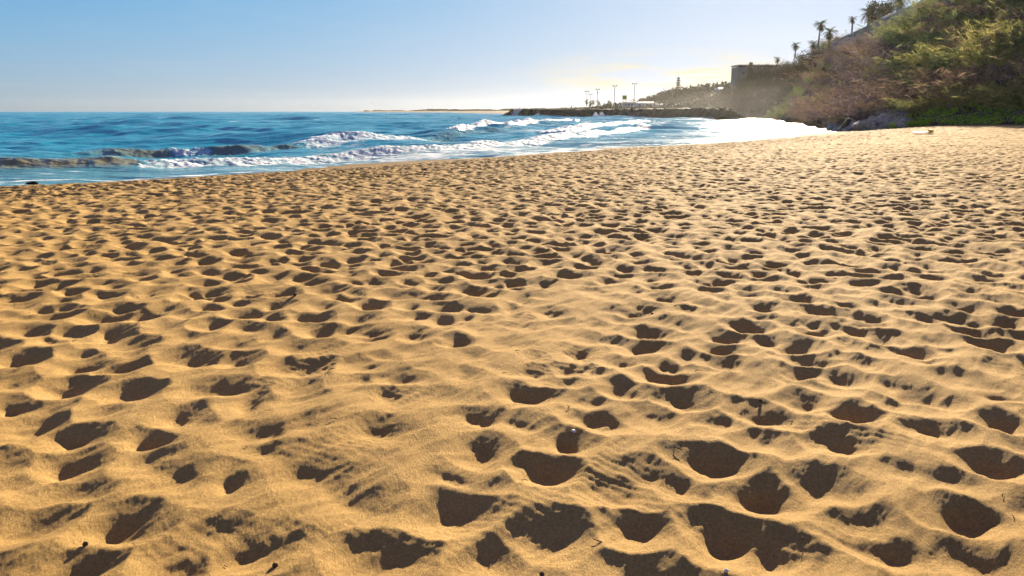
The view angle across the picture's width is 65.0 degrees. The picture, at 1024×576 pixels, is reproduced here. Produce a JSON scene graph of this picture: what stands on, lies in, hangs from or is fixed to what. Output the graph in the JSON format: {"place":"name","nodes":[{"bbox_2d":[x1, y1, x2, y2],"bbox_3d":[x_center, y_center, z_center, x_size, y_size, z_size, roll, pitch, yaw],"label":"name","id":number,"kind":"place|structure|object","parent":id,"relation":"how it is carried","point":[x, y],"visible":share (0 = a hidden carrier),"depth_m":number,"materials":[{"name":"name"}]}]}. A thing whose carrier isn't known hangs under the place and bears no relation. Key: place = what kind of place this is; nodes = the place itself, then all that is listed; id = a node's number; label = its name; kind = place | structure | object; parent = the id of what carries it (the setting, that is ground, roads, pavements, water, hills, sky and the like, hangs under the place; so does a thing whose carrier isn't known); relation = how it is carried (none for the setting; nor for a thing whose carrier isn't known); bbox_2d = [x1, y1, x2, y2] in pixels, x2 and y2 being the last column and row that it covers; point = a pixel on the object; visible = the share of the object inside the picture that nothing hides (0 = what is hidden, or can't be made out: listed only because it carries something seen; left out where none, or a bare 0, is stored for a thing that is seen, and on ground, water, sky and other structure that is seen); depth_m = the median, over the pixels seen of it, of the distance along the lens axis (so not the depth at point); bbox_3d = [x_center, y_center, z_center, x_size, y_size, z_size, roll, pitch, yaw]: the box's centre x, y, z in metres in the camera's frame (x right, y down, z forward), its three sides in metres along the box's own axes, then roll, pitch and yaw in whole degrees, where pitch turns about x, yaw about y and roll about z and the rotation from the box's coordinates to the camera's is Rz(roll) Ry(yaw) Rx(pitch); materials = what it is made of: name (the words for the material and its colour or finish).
{"place":"outdoors","nodes":[
{"label":"outdoors","id":0,"kind":"place"},
{"bbox_2d":[0,112,836,185],"bbox_3d":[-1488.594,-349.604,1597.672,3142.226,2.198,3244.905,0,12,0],"label":"sea","id":1,"kind":"structure","parent":0,"point":[48,148],"depth_m":69.83,"materials":[{"name":"liquid"}]},
{"bbox_2d":[502,107,745,119],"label":"jetty","id":2,"kind":"object","parent":1,"relation":"in","point":[716,113],"visible":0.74,"depth_m":280.58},
{"bbox_2d":[361,111,508,113],"bbox_3d":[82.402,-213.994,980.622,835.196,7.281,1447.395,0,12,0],"label":"coast","id":3,"kind":"structure","parent":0,"point":[496,112],"depth_m":1117.66},
{"bbox_2d":[364,106,605,110],"bbox_3d":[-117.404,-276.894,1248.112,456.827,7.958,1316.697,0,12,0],"label":"distant woods","id":4,"kind":"object","parent":3,"relation":"on","point":[509,109],"visible":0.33,"depth_m":1235.07,"materials":[{"name":"green plant"}]},
{"bbox_2d":[0,0,920,111],"label":"sky","id":5,"kind":"structure","parent":0,"point":[56,55],"materials":[{"name":"blue"}]},
{"bbox_2d":[0,125,1023,575],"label":"beach","id":6,"kind":"structure","parent":0,"point":[470,331],"depth_m":5.11,"materials":[{"name":"sand"}]},
{"bbox_2d":[654,93,729,108],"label":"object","id":7,"kind":"structure","parent":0,"point":[706,99],"depth_m":425.34,"materials":[{"name":"soil"}]},
{"bbox_2d":[599,81,769,108],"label":"thicket","id":8,"kind":"object","parent":7,"relation":"on","point":[702,92],"visible":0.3,"depth_m":418.70,"materials":[{"name":"green plant"}]},
{"bbox_2d":[737,0,1023,130],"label":"hill","id":9,"kind":"structure","parent":0,"point":[761,114],"depth_m":87.36,"materials":[{"name":"plant"}]},
{"bbox_2d":[716,88,733,105],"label":"shade tree","id":10,"kind":"object","parent":9,"relation":"on","point":[721,98],"visible":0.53,"depth_m":334.48,"materials":[{"name":"green plant"}]},
{"bbox_2d":[729,77,754,113],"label":"shade tree","id":11,"kind":"object","parent":9,"relation":"on","point":[733,93],"visible":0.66,"depth_m":308.12,"materials":[{"name":"green plant"}]},
{"bbox_2d":[742,62,755,96],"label":"cypress","id":12,"kind":"object","parent":9,"relation":"on","point":[750,82],"visible":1,"depth_m":301.63,"materials":[{"name":"green plant"}]},
{"bbox_2d":[744,64,767,94],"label":"shade tree","id":13,"kind":"object","parent":9,"relation":"on","point":[756,86],"visible":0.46,"depth_m":311.20,"materials":[{"name":"green plant"}]},
{"bbox_2d":[731,65,790,99],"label":"hotel building","id":14,"kind":"structure","parent":9,"relation":"on","point":[740,71],"depth_m":349.58,"materials":[{"name":"grey concrete"}]},
{"bbox_2d":[754,66,775,103],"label":"shade tree","id":15,"kind":"object","parent":9,"relation":"on","point":[762,79],"visible":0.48,"depth_m":304.90,"materials":[{"name":"green plant"}]},
{"bbox_2d":[763,62,784,102],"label":"shade tree","id":16,"kind":"object","parent":9,"relation":"on","point":[769,81],"visible":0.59,"depth_m":294.76,"materials":[{"name":"green plant"}]},
{"bbox_2d":[769,79,783,99],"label":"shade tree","id":17,"kind":"object","parent":9,"relation":"on","point":[775,83],"visible":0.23,"depth_m":278.72,"materials":[{"name":"green plant"}]},
{"bbox_2d":[769,89,787,101],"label":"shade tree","id":18,"kind":"object","parent":9,"relation":"on","point":[774,95],"visible":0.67,"depth_m":269.79,"materials":[{"name":"green plant"}]},
{"bbox_2d":[775,53,800,87],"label":"shade tree","id":19,"kind":"object","parent":9,"relation":"on","point":[785,68],"visible":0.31,"depth_m":269.85,"materials":[{"name":"green plant"}]},
{"bbox_2d":[786,51,806,79],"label":"shade tree","id":20,"kind":"object","parent":9,"relation":"on","point":[793,69],"visible":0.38,"depth_m":258.58,"materials":[{"name":"green plant"}]},
{"bbox_2d":[783,103,822,120],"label":"dry cane clump","id":21,"kind":"object","parent":9,"relation":"on","point":[802,111],"visible":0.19,"depth_m":145.93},
{"bbox_2d":[796,47,820,72],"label":"shade tree","id":22,"kind":"object","parent":9,"relation":"on","point":[805,68],"visible":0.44,"depth_m":248.57,"materials":[{"name":"green plant"}]},
{"bbox_2d":[797,68,829,84],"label":"dry cane clump","id":23,"kind":"object","parent":9,"relation":"on","point":[815,77],"visible":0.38,"depth_m":189.72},
{"bbox_2d":[791,100,844,123],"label":"mauve scrub","id":24,"kind":"object","parent":9,"relation":"on","point":[820,115],"visible":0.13,"depth_m":114.54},
{"bbox_2d":[794,92,841,109],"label":"dry cane clump","id":25,"kind":"object","parent":9,"relation":"on","point":[821,99],"visible":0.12,"depth_m":132.37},
{"bbox_2d":[809,44,826,63],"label":"shade tree","id":26,"kind":"object","parent":9,"relation":"on","point":[815,53],"visible":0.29,"depth_m":236.99,"materials":[{"name":"green plant"}]},
{"bbox_2d":[812,19,827,49],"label":"palm tree","id":27,"kind":"object","parent":9,"relation":"on","point":[820,26],"visible":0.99,"depth_m":214.18,"materials":[{"name":"green plant"}]},
{"bbox_2d":[805,74,836,86],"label":"mauve scrub","id":28,"kind":"object","parent":9,"relation":"on","point":[831,79],"visible":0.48,"depth_m":168.68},
{"bbox_2d":[806,105,846,124],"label":"dry cane clump","id":29,"kind":"object","parent":9,"relation":"on","point":[831,119],"visible":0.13,"depth_m":104.94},
{"bbox_2d":[822,28,838,46],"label":"palm tree","id":30,"kind":"object","parent":9,"relation":"on","point":[828,36],"visible":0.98,"depth_m":206.50,"materials":[{"name":"green plant"}]},
{"bbox_2d":[813,79,848,99],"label":"dry cane clump","id":31,"kind":"object","parent":9,"relation":"on","point":[827,90],"visible":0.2,"depth_m":142.16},
{"bbox_2d":[814,47,848,60],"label":"dry cane clump","id":32,"kind":"object","parent":9,"relation":"on","point":[833,52],"visible":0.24,"depth_m":185.24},
{"bbox_2d":[812,78,854,90],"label":"mauve scrub","id":33,"kind":"object","parent":9,"relation":"on","point":[845,83],"visible":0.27,"depth_m":134.59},
{"bbox_2d":[796,92,882,108],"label":"mauve scrub","id":34,"kind":"object","parent":9,"relation":"on","point":[850,99],"visible":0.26,"depth_m":107.31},
{"bbox_2d":[813,99,868,118],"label":"dry cane clump","id":35,"kind":"object","parent":9,"relation":"on","point":[839,108],"visible":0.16,"depth_m":106.17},
{"bbox_2d":[827,53,858,70],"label":"mauve scrub","id":36,"kind":"object","parent":9,"relation":"on","point":[843,62],"visible":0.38,"depth_m":150.62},
{"bbox_2d":[834,70,859,82],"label":"mauve scrub","id":37,"kind":"object","parent":9,"relation":"on","point":[850,74],"visible":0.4,"depth_m":135.28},
{"bbox_2d":[823,103,871,119],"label":"mauve scrub","id":38,"kind":"object","parent":9,"relation":"on","point":[848,111],"visible":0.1,"depth_m":100.81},
{"bbox_2d":[835,44,876,60],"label":"dry cane clump","id":39,"kind":"object","parent":9,"relation":"on","point":[861,52],"visible":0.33,"depth_m":138.75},
{"bbox_2d":[827,105,889,120],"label":"mauve scrub","id":40,"kind":"object","parent":9,"relation":"on","point":[856,116],"visible":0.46,"depth_m":97.66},
{"bbox_2d":[834,74,896,91],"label":"mauve scrub","id":41,"kind":"object","parent":9,"relation":"on","point":[879,83],"visible":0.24,"depth_m":107.65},
{"bbox_2d":[857,119,874,130],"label":"boulder","id":42,"kind":"object","parent":9,"relation":"on","point":[863,124],"visible":0.58,"depth_m":89.06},
{"bbox_2d":[848,87,897,102],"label":"mauve scrub","id":43,"kind":"object","parent":9,"relation":"on","point":[876,96],"visible":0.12,"depth_m":100.74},
{"bbox_2d":[854,30,895,47],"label":"mauve scrub","id":44,"kind":"object","parent":9,"relation":"on","point":[882,41],"visible":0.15,"depth_m":128.78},
{"bbox_2d":[841,88,912,115],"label":"dry cane clump","id":45,"kind":"object","parent":9,"relation":"on","point":[863,107],"visible":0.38,"depth_m":95.13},
{"bbox_2d":[862,62,900,77],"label":"mauve scrub","id":46,"kind":"object","parent":9,"relation":"on","point":[885,70],"visible":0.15,"depth_m":111.62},
{"bbox_2d":[843,43,921,70],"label":"mauve scrub","id":47,"kind":"object","parent":9,"relation":"on","point":[883,54],"visible":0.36,"depth_m":116.13,"materials":[{"name":"plant"}]},
{"bbox_2d":[848,14,926,41],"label":"green cane clump","id":48,"kind":"object","parent":9,"relation":"on","point":[913,22],"visible":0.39,"depth_m":124.07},
{"bbox_2d":[878,115,896,124],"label":"boulder","id":49,"kind":"object","parent":9,"relation":"on","point":[886,118],"visible":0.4,"depth_m":88.00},
{"bbox_2d":[849,75,932,102],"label":"dry cane clump","id":50,"kind":"object","parent":9,"relation":"on","point":[893,87],"visible":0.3,"depth_m":95.22,"materials":[{"name":"plant"}]},
{"bbox_2d":[857,19,924,44],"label":"green cane clump","id":51,"kind":"object","parent":9,"relation":"on","point":[891,32],"visible":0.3,"depth_m":122.44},
{"bbox_2d":[859,65,922,92],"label":"dry cane clump","id":52,"kind":"object","parent":9,"relation":"on","point":[898,77],"visible":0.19,"depth_m":99.19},
{"bbox_2d":[869,10,915,29],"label":"mauve scrub","id":53,"kind":"object","parent":9,"relation":"on","point":[898,22],"visible":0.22,"depth_m":129.50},
{"bbox_2d":[762,3,1023,124],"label":"undergrowth","id":54,"kind":"object","parent":9,"relation":"on","point":[921,18],"visible":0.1,"depth_m":99.04,"materials":[{"name":"plant"}]},
{"bbox_2d":[831,0,955,50],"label":"retaining wall","id":55,"kind":"structure","parent":9,"relation":"on","point":[856,33],"depth_m":168.04,"materials":[{"name":"paint"}]},
{"bbox_2d":[865,0,894,23],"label":"broad tree","id":56,"kind":"object","parent":55,"relation":"on","point":[881,9],"visible":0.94,"depth_m":163.04,"materials":[{"name":"green plant"}]},
{"bbox_2d":[860,55,926,75],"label":"green cane clump","id":57,"kind":"object","parent":9,"relation":"on","point":[895,68],"visible":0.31,"depth_m":106.91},
{"bbox_2d":[887,0,907,12],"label":"palm tree","id":58,"kind":"object","parent":9,"relation":"on","point":[901,6],"visible":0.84,"depth_m":150.00,"materials":[{"name":"green plant"}]},
{"bbox_2d":[873,94,922,111],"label":"dry cane clump","id":59,"kind":"object","parent":9,"relation":"on","point":[905,98],"visible":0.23,"depth_m":91.47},
{"bbox_2d":[877,31,923,51],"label":"green cane clump","id":60,"kind":"object","parent":9,"relation":"on","point":[909,41],"visible":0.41,"depth_m":116.16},
{"bbox_2d":[877,86,932,98],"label":"dry cane clump","id":61,"kind":"object","parent":9,"relation":"on","point":[900,95],"visible":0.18,"depth_m":92.15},
{"bbox_2d":[875,44,935,69],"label":"golden cane clump","id":62,"kind":"object","parent":9,"relation":"on","point":[897,53],"visible":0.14,"depth_m":108.34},
{"bbox_2d":[884,22,933,37],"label":"golden cane clump","id":63,"kind":"object","parent":9,"relation":"on","point":[911,26],"visible":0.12,"depth_m":118.62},
{"bbox_2d":[888,3,930,21],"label":"green cane clump","id":64,"kind":"object","parent":9,"relation":"on","point":[904,11],"visible":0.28,"depth_m":126.72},
{"bbox_2d":[881,96,939,116],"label":"green cane clump","id":65,"kind":"object","parent":9,"relation":"on","point":[912,109],"visible":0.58,"depth_m":86.62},
{"bbox_2d":[872,84,949,103],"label":"dry cane clump","id":66,"kind":"object","parent":9,"relation":"on","point":[914,96],"visible":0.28,"depth_m":88.89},
{"bbox_2d":[880,95,944,114],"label":"golden cane clump","id":67,"kind":"object","parent":9,"relation":"on","point":[926,106],"visible":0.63,"depth_m":84.72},
{"bbox_2d":[878,21,957,44],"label":"green cane clump","id":68,"kind":"object","parent":9,"relation":"on","point":[919,36],"visible":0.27,"depth_m":113.12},
{"bbox_2d":[888,52,949,71],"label":"golden cane clump","id":69,"kind":"object","parent":9,"relation":"on","point":[924,65],"visible":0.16,"depth_m":98.97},
{"bbox_2d":[896,71,942,88],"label":"green cane clump","id":70,"kind":"object","parent":9,"relation":"on","point":[908,80],"visible":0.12,"depth_m":94.99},
{"bbox_2d":[893,0,952,17],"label":"green cane clump","id":71,"kind":"object","parent":9,"relation":"on","point":[919,11],"visible":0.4,"depth_m":121.77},
{"bbox_2d":[873,37,973,70],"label":"golden cane clump","id":72,"kind":"object","parent":9,"relation":"on","point":[905,65],"visible":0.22,"depth_m":102.01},
{"bbox_2d":[894,18,960,39],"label":"golden cane clump","id":73,"kind":"object","parent":9,"relation":"on","point":[915,31],"visible":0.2,"depth_m":113.87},
{"bbox_2d":[905,60,954,87],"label":"dry cane clump","id":74,"kind":"object","parent":9,"relation":"on","point":[928,75],"visible":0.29,"depth_m":92.55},
{"bbox_2d":[902,17,962,38],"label":"dry cane clump","id":75,"kind":"object","parent":9,"relation":"on","point":[935,28],"visible":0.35,"depth_m":109.21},
{"bbox_2d":[907,29,959,45],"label":"green cane clump","id":76,"kind":"object","parent":9,"relation":"on","point":[924,33],"visible":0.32,"depth_m":109.02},
{"bbox_2d":[900,69,967,83],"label":"dry cane clump","id":77,"kind":"object","parent":9,"relation":"on","point":[937,75],"visible":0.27,"depth_m":90.22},
{"bbox_2d":[903,0,965,21],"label":"dry cane clump","id":78,"kind":"object","parent":9,"relation":"on","point":[932,13],"visible":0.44,"depth_m":115.11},
{"bbox_2d":[912,41,956,66],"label":"golden cane clump","id":79,"kind":"object","parent":9,"relation":"on","point":[925,48],"visible":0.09,"depth_m":99.46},
{"bbox_2d":[897,38,976,74],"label":"green cane clump","id":80,"kind":"object","parent":9,"relation":"on","point":[950,60],"visible":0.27,"depth_m":92.73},
{"bbox_2d":[913,30,964,45],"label":"green cane clump","id":81,"kind":"object","parent":9,"relation":"on","point":[940,40],"visible":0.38,"depth_m":105.91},
{"bbox_2d":[916,44,970,65],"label":"golden cane clump","id":82,"kind":"object","parent":9,"relation":"on","point":[940,53],"visible":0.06,"depth_m":94.24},
{"bbox_2d":[918,8,979,27],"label":"green cane clump","id":83,"kind":"object","parent":9,"relation":"on","point":[959,17],"visible":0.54,"depth_m":107.60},
{"bbox_2d":[883,74,1023,128],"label":"creeper","id":84,"kind":"object","parent":9,"relation":"on","point":[1018,119],"visible":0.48,"depth_m":78.17,"materials":[{"name":"plant"}]},
{"bbox_2d":[893,77,1014,108],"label":"dry cane clump","id":85,"kind":"object","parent":9,"relation":"on","point":[936,88],"visible":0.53,"depth_m":83.28,"materials":[{"name":"plant"}]},
{"bbox_2d":[922,0,986,16],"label":"golden cane clump","id":86,"kind":"object","parent":9,"relation":"on","point":[961,3],"visible":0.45,"depth_m":111.70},
{"bbox_2d":[929,38,980,53],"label":"dry cane clump","id":87,"kind":"object","parent":9,"relation":"on","point":[954,46],"visible":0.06,"depth_m":94.96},
{"bbox_2d":[919,81,1013,111],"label":"golden cane clump","id":88,"kind":"object","parent":9,"relation":"on","point":[952,102],"visible":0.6,"depth_m":80.67,"materials":[{"name":"plant"}]},
{"bbox_2d":[913,63,1022,89],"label":"golden cane clump","id":89,"kind":"object","parent":9,"relation":"on","point":[964,80],"visible":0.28,"depth_m":82.74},
{"bbox_2d":[926,29,1019,73],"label":"green cane clump","id":90,"kind":"object","parent":9,"relation":"on","point":[945,62],"visible":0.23,"depth_m":89.84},
{"bbox_2d":[932,14,1014,59],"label":"dry cane clump","id":91,"kind":"object","parent":9,"relation":"on","point":[989,41],"visible":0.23,"depth_m":86.37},
{"bbox_2d":[926,7,1020,40],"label":"golden cane clump","id":92,"kind":"object","parent":9,"relation":"on","point":[971,26],"visible":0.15,"depth_m":95.06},
{"bbox_2d":[962,15,986,30],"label":"yellow green bush","id":93,"kind":"object","parent":9,"relation":"on","point":[978,17],"visible":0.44,"depth_m":103.27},
{"bbox_2d":[932,55,1023,89],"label":"dry cane clump","id":94,"kind":"object","parent":9,"relation":"on","point":[988,71],"visible":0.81,"depth_m":81.56,"materials":[{"name":"plant"}]},
{"bbox_2d":[932,33,1023,69],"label":"golden cane clump","id":95,"kind":"object","parent":9,"relation":"on","point":[997,44],"visible":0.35,"depth_m":85.23,"materials":[{"name":"plant"}]},
{"bbox_2d":[935,19,1023,46],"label":"golden cane clump","id":96,"kind":"object","parent":9,"relation":"on","point":[979,35],"visible":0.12,"depth_m":88.39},
{"bbox_2d":[950,1,1011,18],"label":"dry cane clump","id":97,"kind":"object","parent":9,"relation":"on","point":[982,11],"visible":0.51,"depth_m":104.08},
{"bbox_2d":[948,77,1023,117],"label":"golden cane clump","id":98,"kind":"object","parent":9,"relation":"on","point":[1016,104],"visible":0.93,"depth_m":74.02,"materials":[{"name":"plant"}]},
{"bbox_2d":[952,40,1023,70],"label":"golden cane clump","id":99,"kind":"object","parent":9,"relation":"on","point":[1008,55],"visible":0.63,"depth_m":82.29,"materials":[{"name":"plant"}]},
{"bbox_2d":[963,85,1013,108],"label":"golden cane clump","id":100,"kind":"object","parent":9,"relation":"on","point":[976,90],"visible":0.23,"depth_m":78.36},
{"bbox_2d":[954,82,1023,110],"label":"golden cane clump","id":101,"kind":"object","parent":9,"relation":"on","point":[1000,97],"visible":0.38,"depth_m":76.05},
{"bbox_2d":[955,24,1023,49],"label":"golden cane clump","id":102,"kind":"object","parent":9,"relation":"on","point":[1007,30],"visible":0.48,"depth_m":85.63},
{"bbox_2d":[978,12,1002,27],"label":"yellow green bush","id":103,"kind":"object","parent":9,"relation":"on","point":[983,17],"visible":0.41,"depth_m":100.74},
{"bbox_2d":[968,0,1022,29],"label":"golden cane clump","id":104,"kind":"object","parent":9,"relation":"on","point":[1002,20],"visible":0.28,"depth_m":92.59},
{"bbox_2d":[968,42,1023,62],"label":"golden cane clump","id":105,"kind":"object","parent":9,"relation":"on","point":[1008,50],"visible":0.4,"depth_m":82.21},
{"bbox_2d":[984,0,1010,13],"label":"yellow green bush","id":106,"kind":"object","parent":9,"relation":"on","point":[1000,7],"visible":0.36,"depth_m":101.89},
{"bbox_2d":[976,28,1023,49],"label":"green cane clump","id":107,"kind":"object","parent":9,"relation":"on","point":[1015,43],"visible":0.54,"depth_m":84.85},
{"bbox_2d":[976,0,1023,9],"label":"green cane clump","id":108,"kind":"object","parent":9,"relation":"on","point":[1009,3],"visible":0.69,"depth_m":99.89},
{"bbox_2d":[976,51,1023,80],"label":"golden cane clump","id":109,"kind":"object","parent":9,"relation":"on","point":[1005,62],"visible":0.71,"depth_m":78.15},
{"bbox_2d":[982,19,1023,36],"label":"golden cane clump","id":110,"kind":"object","parent":9,"relation":"on","point":[1002,23],"visible":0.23,"depth_m":87.10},
{"bbox_2d":[985,65,1023,91],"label":"dry cane clump","id":111,"kind":"object","parent":9,"relation":"on","point":[1019,71],"visible":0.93,"depth_m":74.28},
{"bbox_2d":[992,0,1023,24],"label":"dry cane clump","id":112,"kind":"object","parent":9,"relation":"on","point":[1018,14],"visible":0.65,"depth_m":89.99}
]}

